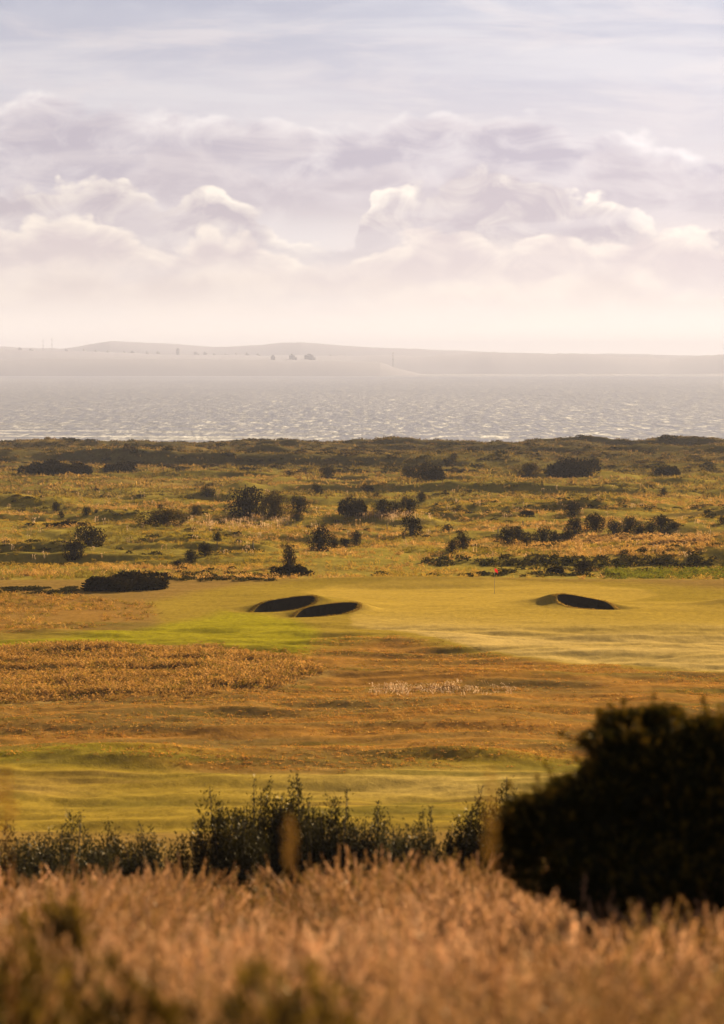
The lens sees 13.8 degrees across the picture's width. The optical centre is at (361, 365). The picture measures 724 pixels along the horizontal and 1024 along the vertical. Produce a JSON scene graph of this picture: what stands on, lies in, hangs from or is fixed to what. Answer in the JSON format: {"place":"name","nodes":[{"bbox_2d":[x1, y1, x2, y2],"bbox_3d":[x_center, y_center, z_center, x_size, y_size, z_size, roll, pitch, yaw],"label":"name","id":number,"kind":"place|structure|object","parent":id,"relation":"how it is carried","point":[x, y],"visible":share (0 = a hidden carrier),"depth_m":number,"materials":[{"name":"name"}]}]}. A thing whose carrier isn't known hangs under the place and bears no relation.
{"place":"outdoors","nodes":[
{"label":"outdoors","id":0,"kind":"place"},
{"bbox_2d":[0,341,700,358],"bbox_3d":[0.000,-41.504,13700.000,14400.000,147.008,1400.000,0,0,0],"label":"hills","id":1,"kind":"structure","parent":0,"point":[300,348],"depth_m":13518.02,"materials":[{"name":"grey"}]},
{"bbox_2d":[0,436,723,959],"bbox_3d":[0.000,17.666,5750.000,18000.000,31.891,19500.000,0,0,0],"label":"ground","id":2,"kind":"structure","parent":0,"point":[194,612],"depth_m":207.98,"materials":[{"name":"plant"}]},
{"bbox_2d":[0,766,17,1023],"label":"seed stalk","id":3,"kind":"object","parent":2,"relation":"on","point":[9,812],"visible":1,"depth_m":7.20,"materials":[{"name":"plant"}]},
{"bbox_2d":[0,818,80,903],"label":"shrub","id":4,"kind":"object","parent":2,"relation":"on","point":[24,862],"visible":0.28,"depth_m":45.94,"materials":[{"name":"green plant"}]},
{"bbox_2d":[0,903,99,1023],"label":"weed clump","id":5,"kind":"object","parent":2,"relation":"on","point":[28,1005],"visible":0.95,"depth_m":8.59,"materials":[{"name":"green plant"}]},
{"bbox_2d":[17,459,94,474],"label":"bush","id":6,"kind":"object","parent":2,"relation":"on","point":[50,466],"visible":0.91,"depth_m":544.71,"materials":[{"name":"green plant"}]},
{"bbox_2d":[52,501,59,511],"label":"bush","id":7,"kind":"object","parent":2,"relation":"on","point":[56,506],"visible":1,"depth_m":400.94,"materials":[{"name":"green plant"}]},
{"bbox_2d":[57,511,64,517],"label":"bush","id":8,"kind":"object","parent":2,"relation":"on","point":[61,514],"visible":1,"depth_m":370.06,"materials":[{"name":"green plant"}]},
{"bbox_2d":[5,808,120,892],"bbox_3d":[-4.729,8.184,46.959,1.897,2.599,1.794,0,0,0],"label":"shrub","id":9,"kind":"object","parent":2,"relation":"on","point":[89,857],"visible":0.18,"depth_m":46.88,"materials":[{"name":"green plant"}]},
{"bbox_2d":[22,878,108,1023],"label":"weed clump","id":10,"kind":"object","parent":2,"relation":"on","point":[72,928],"visible":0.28,"depth_m":12.46,"materials":[{"name":"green plant"}]},
{"bbox_2d":[45,521,90,526],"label":"bush","id":11,"kind":"object","parent":2,"relation":"on","point":[63,523],"visible":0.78,"depth_m":345.83,"materials":[{"name":"green plant"}]},
{"bbox_2d":[62,539,84,560],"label":"bush","id":12,"kind":"object","parent":2,"relation":"on","point":[73,551],"visible":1,"depth_m":287.31,"materials":[{"name":"green plant"}]},
{"bbox_2d":[81,505,91,514],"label":"bush","id":13,"kind":"object","parent":2,"relation":"on","point":[86,509],"visible":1,"depth_m":369.82,"materials":[{"name":"green plant"}]},
{"bbox_2d":[70,521,108,546],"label":"bush","id":14,"kind":"object","parent":2,"relation":"on","point":[90,535],"visible":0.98,"depth_m":305.44,"materials":[{"name":"green plant"}]},
{"bbox_2d":[73,817,145,893],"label":"shrub","id":15,"kind":"object","parent":2,"relation":"on","point":[116,845],"visible":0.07,"depth_m":47.98,"materials":[{"name":"green plant"}]},
{"bbox_2d":[102,461,137,472],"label":"bush","id":16,"kind":"object","parent":2,"relation":"on","point":[123,466],"visible":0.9,"depth_m":589.23,"materials":[{"name":"green plant"}]},
{"bbox_2d":[80,570,170,591],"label":"bush","id":17,"kind":"object","parent":2,"relation":"on","point":[127,581],"visible":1,"depth_m":241.77,"materials":[{"name":"green plant"}]},
{"bbox_2d":[73,947,198,1023],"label":"weed clump","id":18,"kind":"object","parent":2,"relation":"on","point":[154,1006],"visible":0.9,"depth_m":8.08,"materials":[{"name":"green plant"}]},
{"bbox_2d":[105,821,193,912],"bbox_3d":[-3.335,8.304,46.971,1.382,2.409,1.366,0,0,-19],"label":"shrub","id":19,"kind":"object","parent":2,"relation":"on","point":[149,851],"visible":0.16,"depth_m":46.84,"materials":[{"name":"green plant"}]},
{"bbox_2d":[129,506,190,526],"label":"bush","id":20,"kind":"object","parent":2,"relation":"on","point":[164,516],"visible":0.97,"depth_m":341.06,"materials":[{"name":"green plant"}]},
{"bbox_2d":[0,590,340,703],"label":"tan grass","id":21,"kind":"structure","parent":2,"relation":"on","point":[229,670],"depth_m":176.68,"materials":[{"name":"plant"}]},
{"bbox_2d":[183,548,197,562],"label":"bush","id":22,"kind":"object","parent":2,"relation":"on","point":[190,555],"visible":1,"depth_m":282.22,"materials":[{"name":"green plant"}]},
{"bbox_2d":[188,505,202,515],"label":"bush","id":23,"kind":"object","parent":2,"relation":"on","point":[196,511],"visible":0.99,"depth_m":372.97,"materials":[{"name":"green plant"}]},
{"bbox_2d":[196,541,212,556],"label":"bush","id":24,"kind":"object","parent":2,"relation":"on","point":[206,551],"visible":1,"depth_m":285.84,"materials":[{"name":"green plant"}]},
{"bbox_2d":[198,484,215,497],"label":"bush","id":25,"kind":"object","parent":2,"relation":"on","point":[208,491],"visible":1,"depth_m":433.66,"materials":[{"name":"green plant"}]},
{"bbox_2d":[212,531,221,547],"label":"sapling","id":26,"kind":"object","parent":2,"relation":"on","point":[217,537],"visible":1,"depth_m":304.59,"materials":[{"name":"green plant"}]},
{"bbox_2d":[170,786,273,917],"bbox_3d":[-2.212,8.009,47.029,1.669,2.995,1.628,0,0,0],"label":"shrub","id":27,"kind":"object","parent":2,"relation":"on","point":[221,855],"visible":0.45,"depth_m":46.77,"materials":[{"name":"green plant"}]},
{"bbox_2d":[222,484,267,517],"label":"bush","id":28,"kind":"object","parent":2,"relation":"on","point":[247,505],"visible":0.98,"depth_m":373.76,"materials":[{"name":"green plant"}]},
{"bbox_2d":[225,776,303,915],"bbox_3d":[-1.625,8.254,49.024,1.469,3.156,1.429,0,0,0],"label":"shrub","id":29,"kind":"object","parent":2,"relation":"on","point":[264,822],"visible":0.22,"depth_m":48.78,"materials":[{"name":"green plant"}]},
{"bbox_2d":[259,490,292,517],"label":"bush","id":30,"kind":"object","parent":2,"relation":"on","point":[275,508],"visible":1,"depth_m":370.82,"materials":[{"name":"green plant"}]},
{"bbox_2d":[249,594,319,611],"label":"bunker","id":31,"kind":"object","parent":2,"relation":"on","point":[295,602],"visible":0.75,"depth_m":225.75,"materials":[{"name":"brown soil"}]},
{"bbox_2d":[193,950,383,1023],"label":"weed clump","id":32,"kind":"object","parent":2,"relation":"on","point":[282,1012],"visible":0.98,"depth_m":7.77,"materials":[{"name":"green plant"}]},
{"bbox_2d":[281,542,296,565],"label":"bush","id":33,"kind":"object","parent":2,"relation":"on","point":[288,556],"visible":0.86,"depth_m":273.90,"materials":[{"name":"green plant"}]},
{"bbox_2d":[285,470,293,475],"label":"bush","id":34,"kind":"object","parent":2,"relation":"on","point":[289,472],"visible":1,"depth_m":523.67,"materials":[{"name":"green plant"}]},
{"bbox_2d":[282,814,297,989],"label":"seed stalk","id":35,"kind":"object","parent":2,"relation":"on","point":[289,821],"visible":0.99,"depth_m":9.00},
{"bbox_2d":[270,563,314,576],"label":"bush","id":36,"kind":"object","parent":2,"relation":"on","point":[287,569],"visible":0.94,"depth_m":264.39,"materials":[{"name":"green plant"}]},
{"bbox_2d":[261,770,330,918],"bbox_3d":[-1.070,8.197,49.016,1.317,3.276,1.222,0,0,0],"label":"shrub","id":37,"kind":"object","parent":2,"relation":"on","point":[301,815],"visible":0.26,"depth_m":48.83,"materials":[{"name":"green plant"}]},
{"bbox_2d":[290,511,304,520],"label":"bush","id":38,"kind":"object","parent":2,"relation":"on","point":[297,516],"visible":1,"depth_m":367.27,"materials":[{"name":"green plant"}]},
{"bbox_2d":[289,493,309,512],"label":"bush","id":39,"kind":"object","parent":2,"relation":"on","point":[300,503],"visible":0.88,"depth_m":377.31,"materials":[{"name":"green plant"}]},
{"bbox_2d":[312,482,322,493],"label":"bush","id":40,"kind":"object","parent":2,"relation":"on","point":[316,487],"visible":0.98,"depth_m":460.04,"materials":[{"name":"green plant"}]},
{"bbox_2d":[304,523,333,551],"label":"bush","id":41,"kind":"object","parent":2,"relation":"on","point":[318,539],"visible":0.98,"depth_m":311.21,"materials":[{"name":"green plant"}]},
{"bbox_2d":[288,601,362,617],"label":"bunker","id":42,"kind":"object","parent":2,"relation":"on","point":[331,609],"visible":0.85,"depth_m":220.74,"materials":[{"name":"brown soil"}]},
{"bbox_2d":[319,466,334,478],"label":"bush","id":43,"kind":"object","parent":2,"relation":"on","point":[327,473],"visible":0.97,"depth_m":542.47,"materials":[{"name":"green plant"}]},
{"bbox_2d":[290,788,374,916],"bbox_3d":[-0.452,8.191,48.026,1.420,2.918,1.397,0,0,0],"label":"shrub","id":44,"kind":"object","parent":2,"relation":"on","point":[327,848],"visible":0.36,"depth_m":47.78,"materials":[{"name":"green plant"}]},
{"bbox_2d":[0,745,666,832],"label":"fairway","id":45,"kind":"structure","parent":2,"relation":"on","point":[125,792],"depth_m":127.03,"materials":[{"name":"plant"}]},
{"bbox_2d":[330,534,337,547],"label":"bush","id":46,"kind":"object","parent":2,"relation":"on","point":[334,543],"visible":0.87,"depth_m":322.30,"materials":[{"name":"green plant"}]},
{"bbox_2d":[339,538,351,546],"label":"bush","id":47,"kind":"object","parent":2,"relation":"on","point":[344,541],"visible":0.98,"depth_m":323.83,"materials":[{"name":"green plant"}]},
{"bbox_2d":[337,496,368,516],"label":"bush","id":48,"kind":"object","parent":2,"relation":"on","point":[354,507],"visible":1,"depth_m":369.43,"materials":[{"name":"green plant"}]},
{"bbox_2d":[350,530,361,545],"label":"bush","id":49,"kind":"object","parent":2,"relation":"on","point":[356,540],"visible":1,"depth_m":324.59,"materials":[{"name":"green plant"}]},
{"bbox_2d":[0,553,717,593],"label":"bank scrub","id":50,"kind":"object","parent":2,"relation":"on","point":[441,560],"visible":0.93,"depth_m":276.85,"materials":[{"name":"green plant"}]},
{"bbox_2d":[0,843,723,1023],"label":"seeding grass","id":51,"kind":"structure","parent":2,"relation":"on","point":[400,955],"depth_m":14.36,"materials":[{"name":"plant"}]},
{"bbox_2d":[0,485,723,579],"bbox_3d":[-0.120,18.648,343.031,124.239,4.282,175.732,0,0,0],"label":"rough grass","id":52,"kind":"structure","parent":2,"relation":"on","point":[106,566],"depth_m":319.12,"materials":[{"name":"plant"}]},
{"bbox_2d":[0,435,723,505],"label":"dune grass","id":53,"kind":"structure","parent":2,"relation":"on","point":[147,484],"depth_m":540.22,"materials":[{"name":"plant"}]},
{"bbox_2d":[0,434,723,473],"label":"coastal scrub","id":54,"kind":"object","parent":2,"relation":"on","point":[391,469],"visible":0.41,"depth_m":624.33,"materials":[{"name":"green plant"}]},
{"bbox_2d":[0,621,723,772],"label":"short rough","id":55,"kind":"object","parent":2,"relation":"on","point":[375,697],"visible":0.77,"depth_m":155.89,"materials":[{"name":"brown plant"}]},
{"bbox_2d":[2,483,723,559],"bbox_3d":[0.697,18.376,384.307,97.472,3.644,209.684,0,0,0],"label":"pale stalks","id":56,"kind":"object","parent":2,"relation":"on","point":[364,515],"visible":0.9,"depth_m":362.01,"materials":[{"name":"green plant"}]},
{"bbox_2d":[360,483,373,492],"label":"bush","id":57,"kind":"object","parent":2,"relation":"on","point":[367,488],"visible":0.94,"depth_m":481.33,"materials":[{"name":"green plant"}]},
{"bbox_2d":[339,800,410,906],"bbox_3d":[0.199,8.280,48.001,1.423,2.733,1.319,0,0,0],"label":"shrub","id":58,"kind":"object","parent":2,"relation":"on","point":[378,838],"visible":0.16,"depth_m":47.81,"materials":[{"name":"green plant"}]},
{"bbox_2d":[370,497,392,515],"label":"bush","id":59,"kind":"object","parent":2,"relation":"on","point":[382,508],"visible":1,"depth_m":369.65,"materials":[{"name":"green plant"}]},
{"bbox_2d":[387,501,403,513],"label":"bush","id":60,"kind":"object","parent":2,"relation":"on","point":[396,506],"visible":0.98,"depth_m":371.85,"materials":[{"name":"green plant"}]},
{"bbox_2d":[400,465,416,478],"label":"bush","id":61,"kind":"object","parent":2,"relation":"on","point":[405,471],"visible":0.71,"depth_m":535.51,"materials":[{"name":"green plant"}]},
{"bbox_2d":[399,494,419,512],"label":"bush","id":62,"kind":"object","parent":2,"relation":"on","point":[409,504],"visible":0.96,"depth_m":374.58,"materials":[{"name":"green plant"}]},
{"bbox_2d":[399,512,423,536],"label":"bush","id":63,"kind":"object","parent":2,"relation":"on","point":[411,526],"visible":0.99,"depth_m":338.24,"materials":[{"name":"green plant"}]},
{"bbox_2d":[374,806,450,899],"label":"shrub","id":64,"kind":"object","parent":2,"relation":"on","point":[425,849],"visible":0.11,"depth_m":46.92,"materials":[{"name":"green plant"}]},
{"bbox_2d":[415,491,426,501],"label":"bush","id":65,"kind":"object","parent":2,"relation":"on","point":[420,497],"visible":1,"depth_m":436.23,"materials":[{"name":"green plant"}]},
{"bbox_2d":[411,461,446,479],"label":"bush","id":66,"kind":"object","parent":2,"relation":"on","point":[422,472],"visible":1,"depth_m":508.89,"materials":[{"name":"green plant"}]},
{"bbox_2d":[360,678,528,695],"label":"white weeds","id":67,"kind":"object","parent":2,"relation":"on","point":[399,687],"visible":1,"depth_m":166.46,"materials":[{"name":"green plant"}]},
{"bbox_2d":[441,523,453,531],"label":"bush","id":68,"kind":"object","parent":2,"relation":"on","point":[446,527],"visible":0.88,"depth_m":347.57,"materials":[{"name":"green plant"}]},
{"bbox_2d":[444,537,459,551],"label":"bush","id":69,"kind":"object","parent":2,"relation":"on","point":[451,547],"visible":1,"depth_m":291.62,"materials":[{"name":"green plant"}]},
{"bbox_2d":[456,529,469,548],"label":"bush","id":70,"kind":"object","parent":2,"relation":"on","point":[464,540],"visible":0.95,"depth_m":295.96,"materials":[{"name":"green plant"}]},
{"bbox_2d":[437,785,508,896],"bbox_3d":[1.838,8.168,47.980,1.489,2.907,1.318,0,0,0],"label":"shrub","id":71,"kind":"object","parent":2,"relation":"on","point":[465,845],"visible":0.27,"depth_m":47.86,"materials":[{"name":"green plant"}]},
{"bbox_2d":[303,579,658,612],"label":"putting green","id":72,"kind":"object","parent":2,"relation":"on","point":[411,595],"visible":0.94,"depth_m":238.45,"materials":[{"name":"plant"}]},
{"bbox_2d":[494,568,497,593],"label":"golf flag","id":73,"kind":"object","parent":72,"relation":"on","point":[495,570],"visible":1,"depth_m":238.33,"materials":[{"name":"fabric"}]},
{"bbox_2d":[483,769,498,1023],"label":"seed stalk","id":74,"kind":"object","parent":2,"relation":"on","point":[492,862],"visible":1,"depth_m":8.20,"materials":[{"name":"plant"}]},
{"bbox_2d":[498,525,517,544],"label":"bush","id":75,"kind":"object","parent":2,"relation":"on","point":[508,534],"visible":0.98,"depth_m":312.47,"materials":[{"name":"green plant"}]},
{"bbox_2d":[477,776,544,882],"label":"shrub","id":76,"kind":"object","parent":2,"relation":"on","point":[506,789],"depth_m":50.04,"materials":[{"name":"green plant"}]},
{"bbox_2d":[512,526,524,540],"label":"bush","id":77,"kind":"object","parent":2,"relation":"on","point":[519,532],"visible":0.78,"depth_m":328.28,"materials":[{"name":"green plant"}]},
{"bbox_2d":[518,535,531,543],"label":"bush","id":78,"kind":"object","parent":2,"relation":"on","point":[527,539],"visible":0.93,"depth_m":315.62,"materials":[{"name":"green plant"}]},
{"bbox_2d":[519,509,534,515],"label":"bush","id":79,"kind":"object","parent":2,"relation":"on","point":[526,512],"visible":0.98,"depth_m":371.76,"materials":[{"name":"green plant"}]},
{"bbox_2d":[513,462,542,476],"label":"bush","id":80,"kind":"object","parent":2,"relation":"on","point":[528,471],"visible":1,"depth_m":549.17,"materials":[{"name":"green plant"}]},
{"bbox_2d":[351,598,723,670],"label":"fairway","id":81,"kind":"structure","parent":2,"relation":"on","point":[688,636],"depth_m":203.76,"materials":[{"name":"plant"}]},
{"bbox_2d":[532,525,553,543],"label":"bush","id":82,"kind":"object","parent":2,"relation":"on","point":[543,536],"visible":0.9,"depth_m":327.98,"materials":[{"name":"green plant"}]},
{"bbox_2d":[543,564,565,573],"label":"bush","id":83,"kind":"object","parent":2,"relation":"on","point":[554,570],"visible":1,"depth_m":266.15,"materials":[{"name":"green plant"}]},
{"bbox_2d":[551,530,558,539],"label":"bush","id":84,"kind":"object","parent":2,"relation":"on","point":[555,535],"visible":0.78,"depth_m":331.75,"materials":[{"name":"green plant"}]},
{"bbox_2d":[561,525,574,540],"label":"bush","id":85,"kind":"object","parent":2,"relation":"on","point":[569,534],"visible":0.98,"depth_m":331.71,"materials":[{"name":"green plant"}]},
{"bbox_2d":[562,499,582,515],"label":"bush","id":86,"kind":"object","parent":2,"relation":"on","point":[571,509],"visible":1,"depth_m":374.70,"materials":[{"name":"green plant"}]},
{"bbox_2d":[544,456,602,477],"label":"bush","id":87,"kind":"object","parent":2,"relation":"on","point":[567,467],"visible":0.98,"depth_m":543.43,"materials":[{"name":"green plant"}]},
{"bbox_2d":[564,516,584,533],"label":"bush","id":88,"kind":"object","parent":2,"relation":"on","point":[578,523],"visible":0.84,"depth_m":335.71,"materials":[{"name":"green plant"}]},
{"bbox_2d":[438,531,714,555],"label":"pale grass","id":89,"kind":"structure","parent":2,"relation":"on","point":[644,536],"depth_m":313.74,"materials":[{"name":"plant"}]},
{"bbox_2d":[573,559,592,573],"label":"bush","id":90,"kind":"object","parent":2,"relation":"on","point":[584,566],"visible":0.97,"depth_m":266.12,"materials":[{"name":"green plant"}]},
{"bbox_2d":[553,593,618,609],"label":"bunker","id":91,"kind":"object","parent":2,"relation":"on","point":[575,601],"visible":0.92,"depth_m":226.60,"materials":[{"name":"brown soil"}]},
{"bbox_2d":[583,512,606,532],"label":"bush","id":92,"kind":"object","parent":2,"relation":"on","point":[594,522],"visible":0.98,"depth_m":339.93,"materials":[{"name":"green plant"}]},
{"bbox_2d":[490,691,723,973],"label":"gorse bush","id":93,"kind":"object","parent":2,"relation":"on","point":[630,827],"visible":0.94,"depth_m":18.65,"materials":[{"name":"green plant"}]},
{"bbox_2d":[605,517,621,534],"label":"bush","id":94,"kind":"object","parent":2,"relation":"on","point":[612,527],"visible":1,"depth_m":336.83,"materials":[{"name":"green plant"}]},
{"bbox_2d":[621,515,635,529],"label":"bush","id":95,"kind":"object","parent":2,"relation":"on","point":[628,522],"visible":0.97,"depth_m":341.49,"materials":[{"name":"green plant"}]},
{"bbox_2d":[634,522,646,533],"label":"bush","id":96,"kind":"object","parent":2,"relation":"on","point":[639,529],"visible":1,"depth_m":335.44,"materials":[{"name":"green plant"}]},
{"bbox_2d":[645,525,655,532],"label":"bush","id":97,"kind":"object","parent":2,"relation":"on","point":[649,528],"visible":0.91,"depth_m":338.65,"materials":[{"name":"green plant"}]},
{"bbox_2d":[650,514,670,531],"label":"bush","id":98,"kind":"object","parent":2,"relation":"on","point":[662,523],"visible":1,"depth_m":340.11,"materials":[{"name":"green plant"}]},
{"bbox_2d":[599,565,723,578],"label":"rushes","id":99,"kind":"object","parent":2,"relation":"on","point":[653,573],"visible":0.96,"depth_m":264.51,"materials":[{"name":"green plant"}]},
{"bbox_2d":[659,488,667,494],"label":"bush","id":100,"kind":"object","parent":2,"relation":"on","point":[662,492],"visible":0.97,"depth_m":446.99,"materials":[{"name":"green plant"}]},
{"bbox_2d":[650,464,680,475],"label":"bush","id":101,"kind":"object","parent":2,"relation":"on","point":[669,470],"visible":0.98,"depth_m":550.88,"materials":[{"name":"green plant"}]},
{"bbox_2d":[667,520,678,528],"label":"bush","id":102,"kind":"object","parent":2,"relation":"on","point":[672,525],"visible":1,"depth_m":341.36,"materials":[{"name":"green plant"}]},
{"bbox_2d":[717,516,723,523],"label":"bush","id":103,"kind":"object","parent":2,"relation":"on","point":[721,518],"visible":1,"depth_m":346.73,"materials":[{"name":"green plant"}]},
{"bbox_2d":[0,374,723,442],"bbox_3d":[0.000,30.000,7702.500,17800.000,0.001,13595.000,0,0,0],"label":"sea","id":104,"kind":"structure","parent":0,"point":[200,409],"depth_m":2168.70,"materials":[{"name":"liquid"}]},
{"bbox_2d":[0,349,723,373],"bbox_3d":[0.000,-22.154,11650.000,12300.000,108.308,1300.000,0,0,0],"label":"shore","id":105,"kind":"structure","parent":0,"point":[515,363],"depth_m":11312.43,"materials":[{"name":"grey"}]},
{"bbox_2d":[0,358,723,375],"bbox_3d":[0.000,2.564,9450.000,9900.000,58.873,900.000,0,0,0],"label":"headland","id":106,"kind":"structure","parent":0,"point":[132,367],"depth_m":9161.46,"materials":[{"name":"grey soil"}]},
{"bbox_2d":[289,354,296,359],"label":"tree","id":107,"kind":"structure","parent":106,"relation":"on","point":[292,356],"depth_m":9536.00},
{"bbox_2d":[304,354,315,359],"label":"tree","id":108,"kind":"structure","parent":106,"relation":"on","point":[309,357],"depth_m":9541.00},
{"bbox_2d":[0,0,723,355],"label":"sky","id":109,"kind":"structure","parent":0,"point":[517,176],"materials":[{"name":"white"}]}
]}

